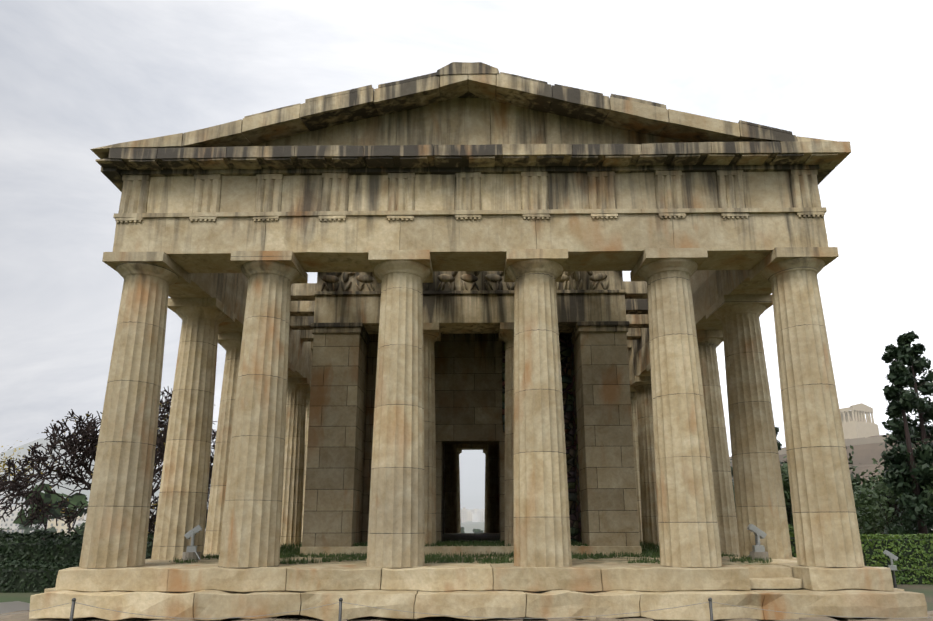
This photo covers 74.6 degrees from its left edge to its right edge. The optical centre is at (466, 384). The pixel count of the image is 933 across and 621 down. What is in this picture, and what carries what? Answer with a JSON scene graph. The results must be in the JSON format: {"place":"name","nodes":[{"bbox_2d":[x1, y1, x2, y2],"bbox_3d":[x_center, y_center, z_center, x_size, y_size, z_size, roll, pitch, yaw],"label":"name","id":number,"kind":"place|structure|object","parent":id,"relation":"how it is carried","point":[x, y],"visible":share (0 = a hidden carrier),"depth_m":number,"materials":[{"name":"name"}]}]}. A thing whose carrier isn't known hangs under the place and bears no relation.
{"place":"outdoors","nodes":[
{"label":"outdoors","id":0,"kind":"place"},
{"bbox_2d":[0,601,29,613],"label":"path gravel","id":1,"kind":"structure","parent":0,"point":[8,607],"depth_m":13.85,"materials":[{"name":"grey gravel"}]},
{"bbox_2d":[0,436,932,610],"bbox_3d":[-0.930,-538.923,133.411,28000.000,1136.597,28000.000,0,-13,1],"label":"terrain","id":2,"kind":"structure","parent":0,"point":[472,477],"depth_m":1592.83,"materials":[{"name":"grey"}]},
{"bbox_2d":[0,440,50,483],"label":"tree","id":3,"kind":"object","parent":2,"relation":"on","point":[27,468],"visible":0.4,"depth_m":29.17,"materials":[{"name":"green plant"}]},
{"bbox_2d":[0,559,79,592],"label":"hedge","id":4,"kind":"object","parent":2,"relation":"on","point":[15,579],"visible":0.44,"depth_m":16.86,"materials":[{"name":"green plant"}]},
{"bbox_2d":[0,529,153,568],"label":"hedge","id":5,"kind":"object","parent":2,"relation":"on","point":[66,550],"visible":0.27,"depth_m":19.35,"materials":[{"name":"green plant"}]},
{"bbox_2d":[0,387,216,543],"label":"bare tree","id":6,"kind":"object","parent":2,"relation":"on","point":[87,451],"visible":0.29,"depth_m":20.15,"materials":[{"name":"brown plant"}]},
{"bbox_2d":[148,434,214,552],"bbox_3d":[-11.909,4.926,26.912,5.322,6.611,7.629,0,-13,1],"label":"bare tree","id":7,"kind":"object","parent":2,"relation":"on","point":[210,468],"visible":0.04,"depth_m":26.33,"materials":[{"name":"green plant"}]},
{"bbox_2d":[0,484,483,542],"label":"woodland agora","id":8,"kind":"object","parent":2,"relation":"on","point":[75,499],"depth_m":76.26,"materials":[{"name":"green plant"}]},
{"bbox_2d":[0,430,484,535],"bbox_3d":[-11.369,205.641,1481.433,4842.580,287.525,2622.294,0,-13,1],"label":"city buildings","id":9,"kind":"structure","parent":2,"relation":"on","point":[475,515],"depth_m":408.13,"materials":[{"name":"grey concrete"}]},
{"bbox_2d":[0,589,932,620],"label":"ground","id":10,"kind":"structure","parent":2,"relation":"on","point":[19,616],"depth_m":9.74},
{"bbox_2d":[29,543,927,620],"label":"krepis steps","id":11,"kind":"structure","parent":10,"relation":"on","point":[152,588],"depth_m":9.93,"materials":[{"name":"stone"}]},
{"bbox_2d":[79,252,190,567],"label":"column","id":12,"kind":"structure","parent":11,"relation":"on","point":[116,525],"depth_m":11.09,"materials":[{"name":"stone"}]},
{"bbox_2d":[90,62,850,272],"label":"entablature","id":13,"kind":"structure","parent":12,"relation":"on","point":[466,166],"depth_m":11.79,"materials":[{"name":"stone"}]},
{"bbox_2d":[182,525,202,559],"bbox_3d":[-5.640,3.252,12.651,0.379,0.706,0.474,4,-14,-19],"label":"floodlight","id":14,"kind":"object","parent":11,"relation":"on","point":[191,552],"visible":1,"depth_m":12.57,"materials":[{"name":"metal"}]},
{"bbox_2d":[151,298,234,559],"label":"column","id":15,"kind":"structure","parent":11,"relation":"on","point":[182,504],"depth_m":13.46,"materials":[{"name":"stone"}]},
{"bbox_2d":[168,270,771,392],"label":"entablature flanks","id":16,"kind":"object","parent":15,"relation":"on","point":[709,288],"visible":0.21,"depth_m":15.30,"materials":[{"name":"stone"}]},
{"bbox_2d":[290,281,648,350],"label":"ceiling beams","id":17,"kind":"structure","parent":16,"relation":"on","point":[302,303],"depth_m":18.47,"materials":[{"name":"stone"}]},
{"bbox_2d":[204,333,242,553],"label":"column","id":18,"kind":"structure","parent":11,"relation":"on","point":[230,343],"depth_m":15.91,"materials":[{"name":"stone"}]},
{"bbox_2d":[218,251,307,567],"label":"column","id":19,"kind":"structure","parent":11,"relation":"on","point":[251,528],"depth_m":11.04,"materials":[{"name":"stone"}]},
{"bbox_2d":[288,361,294,372],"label":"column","id":20,"kind":"structure","parent":11,"relation":"on","point":[291,368],"depth_m":19.57,"materials":[{"name":"stone"}]},
{"bbox_2d":[280,378,310,545],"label":"column","id":21,"kind":"structure","parent":11,"relation":"on","point":[292,496],"depth_m":21.02,"materials":[{"name":"stone"}]},
{"bbox_2d":[301,393,309,541],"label":"column","id":22,"kind":"structure","parent":11,"relation":"on","point":[307,420],"depth_m":23.66,"materials":[{"name":"stone"}]},
{"bbox_2d":[367,250,432,567],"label":"column","id":23,"kind":"structure","parent":11,"relation":"on","point":[396,537],"depth_m":10.99,"materials":[{"name":"stone"}]},
{"bbox_2d":[457,448,461,532],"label":"column","id":24,"kind":"structure","parent":11,"relation":"on","point":[459,450],"depth_m":41.06,"materials":[{"name":"stone"}]},
{"bbox_2d":[456,444,487,449],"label":"lintel","id":25,"kind":"structure","parent":24,"relation":"on","point":[472,446],"depth_m":41.45,"materials":[{"name":"stone"}]},
{"bbox_2d":[158,533,775,565],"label":"grass","id":26,"kind":"structure","parent":11,"relation":"on","point":[472,549],"depth_m":14.25,"materials":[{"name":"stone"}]},
{"bbox_2d":[423,323,440,545],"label":"column in antis","id":27,"kind":"structure","parent":26,"relation":"on","point":[431,334],"depth_m":15.26,"materials":[{"name":"stone"}]},
{"bbox_2d":[445,444,457,532],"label":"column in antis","id":28,"kind":"structure","parent":26,"relation":"on","point":[451,511],"depth_m":35.53,"materials":[{"name":"stone"}]},
{"bbox_2d":[302,321,639,546],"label":"cella walls","id":29,"kind":"structure","parent":26,"relation":"on","point":[468,388],"depth_m":15.31,"materials":[{"name":"beige stone"}]},
{"bbox_2d":[314,271,625,333],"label":"porch entablature","id":30,"kind":"structure","parent":29,"relation":"on","point":[474,310],"depth_m":15.74,"materials":[{"name":"stone"}]},
{"bbox_2d":[321,271,607,290],"bbox_3d":[-0.062,-2.791,15.917,7.436,0.785,0.140,0,-13,1],"label":"sculpted frieze","id":31,"kind":"object","parent":30,"relation":"attached to","point":[444,278],"visible":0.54,"depth_m":15.85,"materials":[{"name":"stone"}]},
{"bbox_2d":[502,333,581,542],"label":"wall","id":32,"kind":"structure","parent":29,"relation":"attached to","point":[566,345],"depth_m":17.77,"materials":[{"name":"black stone"}]},
{"bbox_2d":[487,444,499,532],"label":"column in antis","id":33,"kind":"structure","parent":26,"relation":"on","point":[493,491],"depth_m":35.49,"materials":[{"name":"stone"}]},
{"bbox_2d":[499,322,513,545],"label":"column in antis","id":34,"kind":"structure","parent":26,"relation":"on","point":[506,332],"depth_m":15.28,"materials":[{"name":"stone"}]},
{"bbox_2d":[483,448,487,532],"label":"column","id":35,"kind":"structure","parent":11,"relation":"on","point":[485,450],"depth_m":41.06,"materials":[{"name":"stone"}]},
{"bbox_2d":[504,249,571,566],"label":"column","id":36,"kind":"structure","parent":11,"relation":"on","point":[542,537],"depth_m":10.96,"materials":[{"name":"stone"}]},
{"bbox_2d":[630,392,642,541],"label":"column","id":37,"kind":"structure","parent":11,"relation":"on","point":[633,395],"depth_m":23.40,"materials":[{"name":"stone"}]},
{"bbox_2d":[630,376,658,545],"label":"column","id":38,"kind":"structure","parent":11,"relation":"on","point":[641,386],"depth_m":20.93,"materials":[{"name":"stone"}]},
{"bbox_2d":[630,248,721,566],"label":"column","id":39,"kind":"structure","parent":11,"relation":"on","point":[688,522],"depth_m":10.95,"materials":[{"name":"stone"}]},
{"bbox_2d":[696,330,738,552],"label":"column","id":40,"kind":"structure","parent":11,"relation":"on","point":[710,342],"depth_m":15.77,"materials":[{"name":"stone"}]},
{"bbox_2d":[705,295,791,558],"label":"column","id":41,"kind":"structure","parent":11,"relation":"on","point":[759,494],"depth_m":13.32,"materials":[{"name":"stone"}]},
{"bbox_2d":[747,524,768,559],"bbox_3d":[5.865,3.177,12.411,0.379,0.706,0.474,-4,-13,15],"label":"floodlight","id":42,"kind":"object","parent":11,"relation":"on","point":[758,549],"visible":0.9,"depth_m":12.23,"materials":[{"name":"metal"}]},
{"bbox_2d":[749,247,864,566],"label":"column","id":43,"kind":"structure","parent":11,"relation":"on","point":[826,529],"depth_m":10.95,"materials":[{"name":"stone"}]},
{"bbox_2d":[0,567,932,620],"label":"rope fence","id":44,"kind":"object","parent":2,"relation":"on","point":[73,602],"visible":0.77,"depth_m":8.61,"materials":[{"name":"metal"}]},
{"bbox_2d":[169,539,770,619],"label":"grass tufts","id":45,"kind":"object","parent":2,"relation":"on","point":[651,550],"visible":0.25,"depth_m":13.52,"materials":[{"name":"green plant"}]},
{"bbox_2d":[730,459,736,518],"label":"broad tree","id":46,"kind":"object","parent":2,"relation":"on","point":[732,475],"depth_m":53.70,"materials":[{"name":"green plant"}]},
{"bbox_2d":[775,426,793,524],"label":"cypress tree","id":47,"kind":"object","parent":2,"relation":"on","point":[779,445],"visible":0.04,"depth_m":52.07,"materials":[{"name":"green plant"}]},
{"bbox_2d":[789,532,796,557],"bbox_3d":[9.935,5.624,20.136,1.660,1.642,4.306,0,-13,1],"label":"hedge","id":48,"kind":"object","parent":2,"relation":"on","point":[793,544],"visible":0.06,"depth_m":18.26,"materials":[{"name":"green plant"}]},
{"bbox_2d":[733,460,870,533],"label":"broad tree","id":49,"kind":"object","parent":2,"relation":"on","point":[857,477],"visible":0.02,"depth_m":42.40,"materials":[{"name":"green plant"}]},
{"bbox_2d":[729,434,930,488],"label":"rocky hill","id":50,"kind":"structure","parent":2,"relation":"on","point":[866,450],"depth_m":526.93,"materials":[{"name":"beige stone"}]},
{"bbox_2d":[784,403,879,438],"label":"distant temple","id":51,"kind":"structure","parent":50,"relation":"on","point":[855,424],"depth_m":568.88,"materials":[{"name":"stone"}]},
{"bbox_2d":[780,445,883,531],"bbox_3d":[17.162,6.388,31.698,8.781,7.000,6.419,12,-18,-43],"label":"olive tree","id":52,"kind":"object","parent":2,"relation":"on","point":[786,485],"visible":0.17,"depth_m":31.61,"materials":[{"name":"green plant"}]},
{"bbox_2d":[787,478,894,528],"bbox_3d":[21.244,8.532,37.383,6.548,7.342,7.486,0,-13,1],"label":"olive tree","id":53,"kind":"object","parent":2,"relation":"on","point":[870,514],"visible":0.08,"depth_m":35.31,"materials":[{"name":"green plant"}]},
{"bbox_2d":[851,458,926,538],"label":"broad tree","id":54,"kind":"object","parent":2,"relation":"on","point":[890,498],"visible":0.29,"depth_m":57.70,"materials":[{"name":"green plant"}]},
{"bbox_2d":[883,550,897,587],"bbox_3d":[11.948,5.203,17.217,0.376,1.100,0.460,-8,-15,30],"label":"floodlight","id":55,"kind":"object","parent":2,"relation":"on","point":[892,567],"depth_m":17.08,"materials":[{"name":"metal"}]},
{"bbox_2d":[858,473,929,533],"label":"broad tree","id":56,"kind":"object","parent":2,"relation":"on","point":[863,531],"depth_m":66.64,"materials":[{"name":"green plant"}]},
{"bbox_2d":[860,533,932,584],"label":"hedge","id":57,"kind":"object","parent":2,"relation":"on","point":[911,553],"visible":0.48,"depth_m":18.72,"materials":[{"name":"green plant"}]},
{"bbox_2d":[879,343,932,538],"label":"cypress tree","id":58,"kind":"object","parent":2,"relation":"on","point":[903,476],"visible":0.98,"depth_m":41.07,"materials":[{"name":"green plant"}]},
{"bbox_2d":[880,331,932,538],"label":"pine tree","id":59,"kind":"object","parent":2,"relation":"on","point":[913,360],"visible":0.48,"depth_m":48.18,"materials":[{"name":"green plant"}]},
{"bbox_2d":[905,441,932,506],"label":"broad tree","id":60,"kind":"object","parent":2,"relation":"on","point":[928,487],"visible":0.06,"depth_m":39.67,"materials":[{"name":"green plant"}]},
{"bbox_2d":[0,0,932,470],"label":"sky","id":61,"kind":"structure","parent":0,"point":[77,77],"materials":[{"name":"white"}]}
]}

